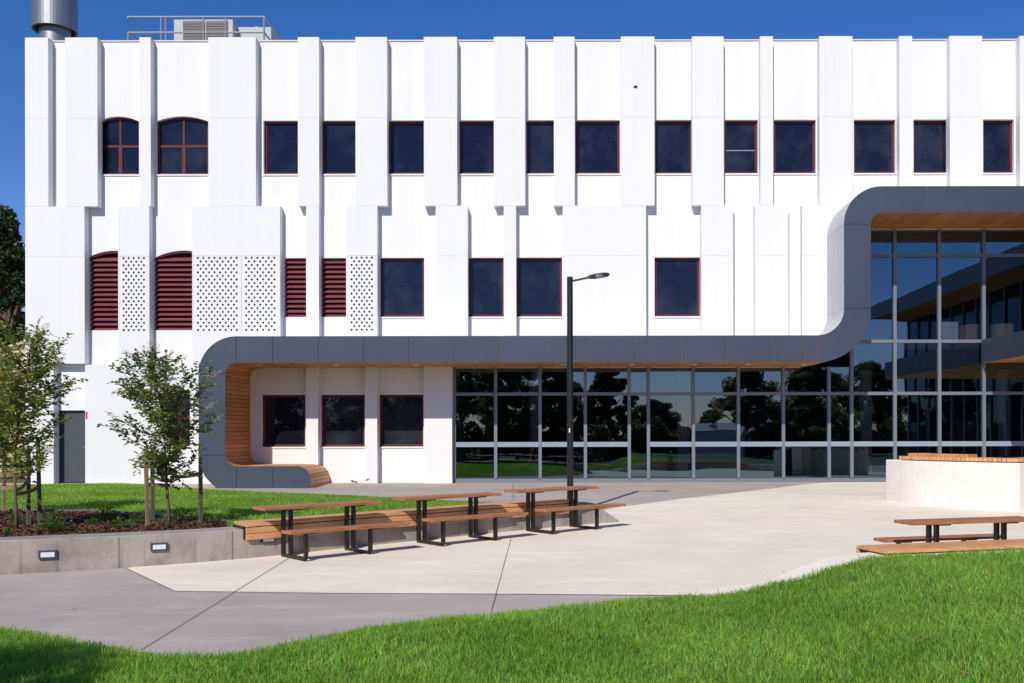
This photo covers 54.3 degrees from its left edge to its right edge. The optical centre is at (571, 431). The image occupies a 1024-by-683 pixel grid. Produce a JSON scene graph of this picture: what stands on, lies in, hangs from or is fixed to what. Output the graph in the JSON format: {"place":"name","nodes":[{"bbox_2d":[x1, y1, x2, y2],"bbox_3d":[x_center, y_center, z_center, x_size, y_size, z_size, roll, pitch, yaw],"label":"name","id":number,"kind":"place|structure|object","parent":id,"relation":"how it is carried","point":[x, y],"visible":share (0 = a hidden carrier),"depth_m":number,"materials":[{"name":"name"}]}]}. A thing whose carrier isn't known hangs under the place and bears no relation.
{"place":"outdoors","nodes":[
{"label":"outdoors","id":0,"kind":"place"},
{"bbox_2d":[0,477,84,482],"bbox_3d":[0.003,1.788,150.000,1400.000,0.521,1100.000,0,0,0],"label":"ground","id":1,"kind":"structure","parent":0,"point":[20,480],"depth_m":31.28,"materials":[{"name":"grey concrete"}]},
{"bbox_2d":[0,203,24,347],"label":"broadleaf tree","id":2,"kind":"object","parent":1,"relation":"on","point":[12,267],"visible":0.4,"depth_m":41.67,"materials":[{"name":"green plant"}]},
{"bbox_2d":[0,340,25,476],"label":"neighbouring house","id":3,"kind":"structure","parent":1,"relation":"on","point":[23,352],"depth_m":33.00,"materials":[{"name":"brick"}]},
{"bbox_2d":[0,501,618,574],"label":"retaining wall","id":4,"kind":"structure","parent":1,"relation":"on","point":[48,553],"depth_m":13.28,"materials":[{"name":"concrete"}]},
{"bbox_2d":[233,499,573,539],"bbox_3d":[-2.383,1.351,15.908,6.137,0.271,0.610,0,0,-42],"label":"timber wall seat","id":5,"kind":"object","parent":4,"relation":"on","point":[256,529],"visible":0.8,"depth_m":15.24,"materials":[{"name":"brown wood"}]},
{"bbox_2d":[24,36,1023,487],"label":"school building","id":6,"kind":"structure","parent":1,"relation":"on","point":[358,260],"depth_m":29.00,"materials":[{"name":"white paint"}]},
{"bbox_2d":[31,0,77,39],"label":"exhaust flue","id":7,"kind":"object","parent":6,"relation":"on","point":[54,19],"visible":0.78,"depth_m":31.16,"materials":[{"name":"silver metal"}]},
{"bbox_2d":[59,410,84,482],"bbox_3d":[-14.588,0.434,29.090,0.802,2.122,0.140,0,0,0],"label":"door","id":8,"kind":"structure","parent":6,"relation":"in","point":[71,445],"depth_m":29.10,"materials":[{"name":"grey paint"}]},
{"bbox_2d":[102,118,139,175],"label":"window","id":9,"kind":"structure","parent":6,"relation":"in","point":[120,136],"depth_m":29.15,"materials":[{"name":"blue glass"}]},
{"bbox_2d":[170,390,189,445],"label":"window","id":10,"kind":"structure","parent":6,"relation":"in","point":[188,416],"depth_m":28.94,"materials":[{"name":"black glass"}]},
{"bbox_2d":[155,118,207,175],"bbox_3d":[-11.362,-8.325,29.085,1.567,1.735,0.230,0,0,0],"label":"window","id":11,"kind":"structure","parent":6,"relation":"in","point":[182,142],"depth_m":29.15,"materials":[{"name":"blue glass"}]},
{"bbox_2d":[127,16,281,39],"bbox_3d":[-11.396,-11.744,32.200,4.203,1.752,4.056,0,0,0],"label":"roof guard rail","id":12,"kind":"object","parent":6,"relation":"on","point":[166,32],"visible":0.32,"depth_m":30.18,"materials":[{"name":"grey metal"}]},
{"bbox_2d":[174,20,237,39],"bbox_3d":[-11.706,-11.984,32.088,1.880,2.232,1.024,0,0,0],"label":"rooftop condenser","id":13,"kind":"object","parent":6,"relation":"on","point":[196,25],"visible":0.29,"depth_m":31.59,"materials":[{"name":"grey metal"}]},
{"bbox_2d":[237,26,279,39],"bbox_3d":[-10.285,-12.017,32.550,1.235,2.294,1.100,0,0,0],"label":"rooftop air unit","id":14,"kind":"object","parent":6,"relation":"on","point":[270,33],"visible":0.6,"depth_m":32.00,"materials":[{"name":"grey metal"}]},
{"bbox_2d":[263,122,297,175],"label":"window","id":15,"kind":"structure","parent":6,"relation":"in","point":[281,138],"depth_m":29.15,"materials":[{"name":"blue glass"}]},
{"bbox_2d":[261,395,305,447],"bbox_3d":[-8.407,-0.301,29.085,1.318,1.560,0.230,0,0,0],"label":"window","id":16,"kind":"structure","parent":6,"relation":"in","point":[283,415],"depth_m":29.15,"materials":[{"name":"black glass"}]},
{"bbox_2d":[321,122,355,175],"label":"window","id":17,"kind":"structure","parent":6,"relation":"in","point":[339,148],"depth_m":29.15,"materials":[{"name":"blue glass"}]},
{"bbox_2d":[320,395,364,447],"bbox_3d":[-6.679,-0.304,29.085,1.322,1.560,0.230,0,0,0],"label":"window","id":18,"kind":"structure","parent":6,"relation":"in","point":[343,416],"depth_m":29.15,"materials":[{"name":"black glass"}]},
{"bbox_2d":[379,395,423,447],"bbox_3d":[-4.974,-0.307,29.085,1.329,1.560,0.230,0,0,0],"label":"window","id":19,"kind":"structure","parent":6,"relation":"in","point":[401,416],"depth_m":29.15,"materials":[{"name":"black glass"}]},
{"bbox_2d":[379,258,424,317],"bbox_3d":[-4.955,-4.191,29.085,1.334,1.765,0.230,0,0,0],"label":"window","id":20,"kind":"structure","parent":6,"relation":"in","point":[402,280],"depth_m":29.15,"materials":[{"name":"blue glass"}]},
{"bbox_2d":[389,122,423,175],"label":"window","id":21,"kind":"structure","parent":6,"relation":"in","point":[406,139],"depth_m":29.15,"materials":[{"name":"blue glass"}]},
{"bbox_2d":[458,122,493,174],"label":"window","id":22,"kind":"structure","parent":6,"relation":"in","point":[476,138],"depth_m":29.15,"materials":[{"name":"blue glass"}]},
{"bbox_2d":[469,258,503,317],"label":"window","id":23,"kind":"structure","parent":6,"relation":"in","point":[486,275],"depth_m":29.15,"materials":[{"name":"blue glass"}]},
{"bbox_2d":[526,121,553,174],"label":"window","id":24,"kind":"structure","parent":6,"relation":"in","point":[539,134],"depth_m":29.15,"materials":[{"name":"blue glass"}]},
{"bbox_2d":[517,258,562,317],"bbox_3d":[-0.951,-4.198,29.085,1.369,1.765,0.230,0,0,0],"label":"window","id":25,"kind":"structure","parent":6,"relation":"in","point":[539,280],"depth_m":29.15,"materials":[{"name":"blue glass"}]},
{"bbox_2d":[575,121,620,174],"bbox_3d":[0.749,-8.283,29.085,1.334,1.607,0.230,0,0,0],"label":"window","id":26,"kind":"structure","parent":6,"relation":"in","point":[597,143],"depth_m":29.15,"materials":[{"name":"blue glass"}]},
{"bbox_2d":[655,121,690,174],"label":"window","id":27,"kind":"structure","parent":6,"relation":"in","point":[672,138],"depth_m":29.15,"materials":[{"name":"blue glass"}]},
{"bbox_2d":[654,258,699,317],"bbox_3d":[3.069,-4.205,29.085,1.366,1.765,0.230,0,0,0],"label":"window","id":28,"kind":"structure","parent":6,"relation":"in","point":[677,280],"depth_m":29.15,"materials":[{"name":"blue glass"}]},
{"bbox_2d":[724,121,758,174],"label":"window","id":29,"kind":"structure","parent":6,"relation":"in","point":[740,136],"depth_m":29.15,"materials":[{"name":"blue glass"}]},
{"bbox_2d":[773,121,816,174],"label":"window","id":30,"kind":"structure","parent":6,"relation":"in","point":[794,141],"depth_m":29.15,"materials":[{"name":"blue glass"}]},
{"bbox_2d":[853,121,896,174],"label":"window","id":31,"kind":"structure","parent":6,"relation":"in","point":[873,140],"depth_m":29.15,"materials":[{"name":"blue glass"}]},
{"bbox_2d":[913,121,946,174],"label":"window","id":32,"kind":"structure","parent":6,"relation":"in","point":[929,137],"depth_m":29.15,"materials":[{"name":"blue glass"}]},
{"bbox_2d":[982,121,1014,174],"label":"window","id":33,"kind":"structure","parent":6,"relation":"in","point":[997,135],"depth_m":29.15,"materials":[{"name":"blue glass"}]},
{"bbox_2d":[689,548,1023,595],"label":"lawn kerb wall","id":34,"kind":"structure","parent":1,"relation":"on","point":[808,568],"depth_m":11.20,"materials":[{"name":"beige concrete"}]},
{"bbox_2d":[856,539,1023,554],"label":"timber wall seat","id":35,"kind":"object","parent":34,"relation":"on","point":[941,546],"visible":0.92,"depth_m":11.86,"materials":[{"name":"brown wood"}]},
{"bbox_2d":[0,481,491,526],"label":"lawn","id":36,"kind":"structure","parent":0,"point":[203,514],"depth_m":19.33,"materials":[{"name":"green plant"}]},
{"bbox_2d":[0,509,227,536],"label":"mulch bed","id":37,"kind":"object","parent":36,"relation":"on","point":[65,518],"visible":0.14,"depth_m":14.95,"materials":[{"name":"brown wood"}]},
{"bbox_2d":[2,451,5,511],"bbox_3d":[-10.002,0.905,17.528,0.048,1.242,0.048,0,0,-45],"label":"timber stake","id":38,"kind":"object","parent":37,"relation":"on","point":[4,497],"visible":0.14,"depth_m":17.51,"materials":[{"name":"brown wood"}]},
{"bbox_2d":[0,528,16,533],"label":"groundcover plant","id":39,"kind":"object","parent":37,"relation":"on","point":[10,531],"visible":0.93,"depth_m":13.50,"materials":[{"name":"green plant"}]},
{"bbox_2d":[6,509,32,522],"bbox_3d":[-8.478,1.297,15.300,0.387,0.259,0.494,0,0,-35],"label":"groundcover plant","id":40,"kind":"object","parent":37,"relation":"on","point":[20,518],"visible":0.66,"depth_m":15.29,"materials":[{"name":"green plant"}]},
{"bbox_2d":[0,354,50,459],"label":"crape myrtle","id":41,"kind":"object","parent":37,"relation":"on","point":[33,432],"visible":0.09,"depth_m":16.67,"materials":[{"name":"green plant"}]},
{"bbox_2d":[26,445,30,524],"bbox_3d":[-8.181,0.864,14.981,0.048,1.319,0.048,0,0,-45],"label":"timber stake","id":42,"kind":"object","parent":37,"relation":"on","point":[28,507],"visible":0.61,"depth_m":14.97,"materials":[{"name":"brown wood"}]},
{"bbox_2d":[17,478,28,490],"bbox_3d":[-8.098,0.773,14.683,0.012,0.174,0.637,0,0,-16],"label":"tree tie","id":43,"kind":"object","parent":42,"relation":"attached to","point":[21,487],"visible":0.94,"depth_m":14.62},
{"bbox_2d":[36,437,41,524],"bbox_3d":[-7.950,0.797,14.844,0.077,1.453,0.048,0,0,-45],"label":"timber stake","id":44,"kind":"object","parent":37,"relation":"on","point":[39,505],"visible":0.46,"depth_m":14.83,"materials":[{"name":"brown wood"}]},
{"bbox_2d":[17,485,38,495],"bbox_3d":[-7.975,0.854,14.595,0.012,0.132,0.541,0,0,8],"label":"tree tie","id":45,"kind":"object","parent":44,"relation":"attached to","point":[34,489],"visible":0.98,"depth_m":14.59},
{"bbox_2d":[0,316,87,528],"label":"crape myrtle","id":46,"kind":"object","parent":37,"relation":"on","point":[36,373],"visible":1,"depth_m":14.27,"materials":[{"name":"green plant"}]},
{"bbox_2d":[30,510,74,531],"bbox_3d":[-7.273,1.259,13.942,0.516,0.331,0.605,0,0,34],"label":"groundcover plant","id":47,"kind":"object","parent":37,"relation":"on","point":[59,524],"visible":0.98,"depth_m":13.91,"materials":[{"name":"green plant"}]},
{"bbox_2d":[84,516,101,523],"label":"groundcover plant","id":48,"kind":"object","parent":37,"relation":"on","point":[91,519],"visible":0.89,"depth_m":15.00,"materials":[{"name":"green plant"}]},
{"bbox_2d":[90,506,126,519],"bbox_3d":[-7.319,1.299,15.712,0.534,0.251,0.472,0,0,-30],"label":"groundcover plant","id":49,"kind":"object","parent":37,"relation":"on","point":[102,515],"visible":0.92,"depth_m":15.70,"materials":[{"name":"green plant"}]},
{"bbox_2d":[0,509,228,526],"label":"lawn edging","id":50,"kind":"object","parent":37,"relation":"on","point":[79,510],"visible":0.27,"depth_m":17.41,"materials":[{"name":"grey concrete"}]},
{"bbox_2d":[102,516,133,527],"bbox_3d":[-6.590,1.319,14.403,0.434,0.209,0.466,0,0,41],"label":"groundcover plant","id":51,"kind":"object","parent":37,"relation":"on","point":[120,519],"visible":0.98,"depth_m":14.40,"materials":[{"name":"green plant"}]},
{"bbox_2d":[127,510,150,522],"bbox_3d":[-6.586,1.295,15.159,0.371,0.257,0.370,0,0,-40],"label":"groundcover plant","id":52,"kind":"object","parent":37,"relation":"on","point":[135,520],"visible":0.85,"depth_m":15.13,"materials":[{"name":"green plant"}]},
{"bbox_2d":[143,448,149,525],"bbox_3d":[-6.290,0.877,14.719,0.077,1.288,0.048,0,0,-45],"label":"timber stake","id":53,"kind":"object","parent":37,"relation":"on","point":[146,494],"visible":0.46,"depth_m":14.70,"materials":[{"name":"brown wood"}]},
{"bbox_2d":[149,483,169,486],"bbox_3d":[-6.163,0.793,14.850,0.012,0.080,0.340,0,0,44],"label":"tree tie","id":54,"kind":"object","parent":53,"relation":"attached to","point":[158,484],"visible":1,"depth_m":14.84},
{"bbox_2d":[150,467,154,523],"bbox_3d":[-6.425,0.997,15.242,0.048,1.046,0.048,0,0,-45],"label":"timber stake","id":55,"kind":"object","parent":37,"relation":"on","point":[152,504],"visible":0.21,"depth_m":15.23,"materials":[{"name":"brown wood"}]},
{"bbox_2d":[155,477,169,481],"bbox_3d":[-6.239,0.706,15.123,0.459,0.120,0.012,0,0,32],"label":"tree tie","id":56,"kind":"object","parent":55,"relation":"attached to","point":[160,479],"visible":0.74,"depth_m":15.13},
{"bbox_2d":[97,339,220,523],"bbox_3d":[-6.147,0.001,14.998,1.880,2.791,1.589,0,0,41],"label":"crape myrtle","id":57,"kind":"object","parent":37,"relation":"on","point":[163,414],"visible":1,"depth_m":14.89,"materials":[{"name":"green plant"}]},
{"bbox_2d":[155,517,172,525],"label":"groundcover plant","id":58,"kind":"object","parent":37,"relation":"on","point":[167,520],"visible":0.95,"depth_m":14.75,"materials":[{"name":"green plant"}]},
{"bbox_2d":[164,506,192,519],"bbox_3d":[-6.207,1.289,15.695,0.434,0.266,0.434,0,0,45],"label":"groundcover plant","id":59,"kind":"object","parent":37,"relation":"on","point":[180,515],"visible":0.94,"depth_m":15.69,"materials":[{"name":"green plant"}]},
{"bbox_2d":[198,443,202,522],"bbox_3d":[-5.639,0.842,15.110,0.048,1.354,0.048,0,0,-45],"label":"timber stake","id":60,"kind":"object","parent":37,"relation":"on","point":[200,486],"visible":0.82,"depth_m":15.10,"materials":[{"name":"brown wood"}]},
{"bbox_2d":[173,472,198,478],"bbox_3d":[-5.825,0.653,15.042,0.410,0.100,0.012,0,0,-20],"label":"tree tie","id":61,"kind":"object","parent":60,"relation":"attached to","point":[195,474],"visible":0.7,"depth_m":15.05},
{"bbox_2d":[190,512,219,523],"bbox_3d":[-5.580,1.311,15.134,0.456,0.222,0.467,0,0,-35],"label":"groundcover plant","id":62,"kind":"object","parent":37,"relation":"on","point":[205,519],"visible":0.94,"depth_m":15.13,"materials":[{"name":"green plant"}]},
{"bbox_2d":[222,511,243,520],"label":"groundcover plant","id":63,"kind":"object","parent":37,"relation":"on","point":[230,516],"visible":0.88,"depth_m":15.56,"materials":[{"name":"green plant"}]},
{"bbox_2d":[0,482,828,656],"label":"path","id":64,"kind":"structure","parent":0,"point":[126,608],"depth_m":10.50,"materials":[{"name":"grey concrete"}]},
{"bbox_2d":[142,559,286,648],"bbox_3d":[-3.776,1.789,11.104,0.009,0.097,5.397,0,0,-3],"label":"paving joint","id":65,"kind":"object","parent":64,"relation":"on","point":[208,607],"visible":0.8,"depth_m":10.12,"materials":[{"name":"grey concrete"}]},
{"bbox_2d":[491,537,511,611],"bbox_3d":[-0.891,1.751,12.902,0.009,0.113,6.266,0,0,-2],"label":"paving joint","id":66,"kind":"object","parent":64,"relation":"on","point":[500,577],"visible":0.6,"depth_m":12.00,"materials":[{"name":"grey concrete"}]},
{"bbox_2d":[567,273,609,499],"bbox_3d":[0.282,-0.780,20.000,0.960,4.819,0.320,0,0,0],"label":"lamp post","id":67,"kind":"object","parent":64,"relation":"on","point":[570,280],"visible":0.81,"depth_m":19.95,"materials":[{"name":"black metal"}]},
{"bbox_2d":[0,547,1023,682],"bbox_3d":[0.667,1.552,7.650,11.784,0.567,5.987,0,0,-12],"label":"lawn grass","id":68,"kind":"structure","parent":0,"point":[119,662],"depth_m":7.82,"materials":[{"name":"green plant"}]},
{"bbox_2d":[0,0,1023,330],"label":"sky","id":69,"kind":"structure","parent":0,"point":[101,19],"materials":[{"name":"blue"}]},
{"bbox_2d":[128,482,1023,595],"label":"plaza","id":70,"kind":"structure","parent":0,"point":[682,546],"depth_m":14.18,"materials":[{"name":"beige concrete"}]},
{"bbox_2d":[252,500,408,560],"bbox_3d":[-3.391,1.382,14.091,1.940,0.702,0.967,0,0,-43],"label":"picnic table","id":71,"kind":"object","parent":70,"relation":"on","point":[353,527],"visible":1,"depth_m":13.96,"materials":[{"name":"brown wood"}]},
{"bbox_2d":[392,492,527,545],"bbox_3d":[-1.732,1.352,15.586,1.940,0.702,0.967,0,0,-43],"label":"picnic table","id":72,"kind":"object","parent":70,"relation":"on","point":[469,517],"visible":1,"depth_m":15.45,"materials":[{"name":"brown wood"}]},
{"bbox_2d":[504,486,624,533],"bbox_3d":[-0.106,1.323,17.056,1.940,0.702,0.967,0,0,-43],"label":"picnic table","id":73,"kind":"object","parent":70,"relation":"on","point":[570,507],"visible":1,"depth_m":16.92,"materials":[{"name":"brown wood"}]},
{"bbox_2d":[873,516,1023,543],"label":"picnic table","id":74,"kind":"object","parent":70,"relation":"on","point":[936,523],"visible":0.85,"depth_m":12.63,"materials":[{"name":"brown wood"}]},
{"bbox_2d":[886,459,1023,511],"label":"curved planter wall","id":75,"kind":"structure","parent":70,"relation":"on","point":[997,486],"depth_m":20.88,"materials":[{"name":"concrete"}]},
{"bbox_2d":[899,453,1023,462],"bbox_3d":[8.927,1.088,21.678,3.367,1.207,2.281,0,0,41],"label":"curved slat seat","id":76,"kind":"object","parent":75,"relation":"on","point":[943,457],"visible":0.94,"depth_m":21.16,"materials":[{"name":"wood"}]},
{"bbox_3d":[-8.878,0.920,15.110,0.048,1.208,0.048,0,0,-45],"label":"timber stake","id":77,"kind":"object","parent":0,"visible":0},
{"bbox_2d":[0,485,12,489],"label":"tree tie","id":78,"kind":"object","parent":77,"relation":"attached to","point":[6,487],"visible":1,"depth_m":14.53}
]}

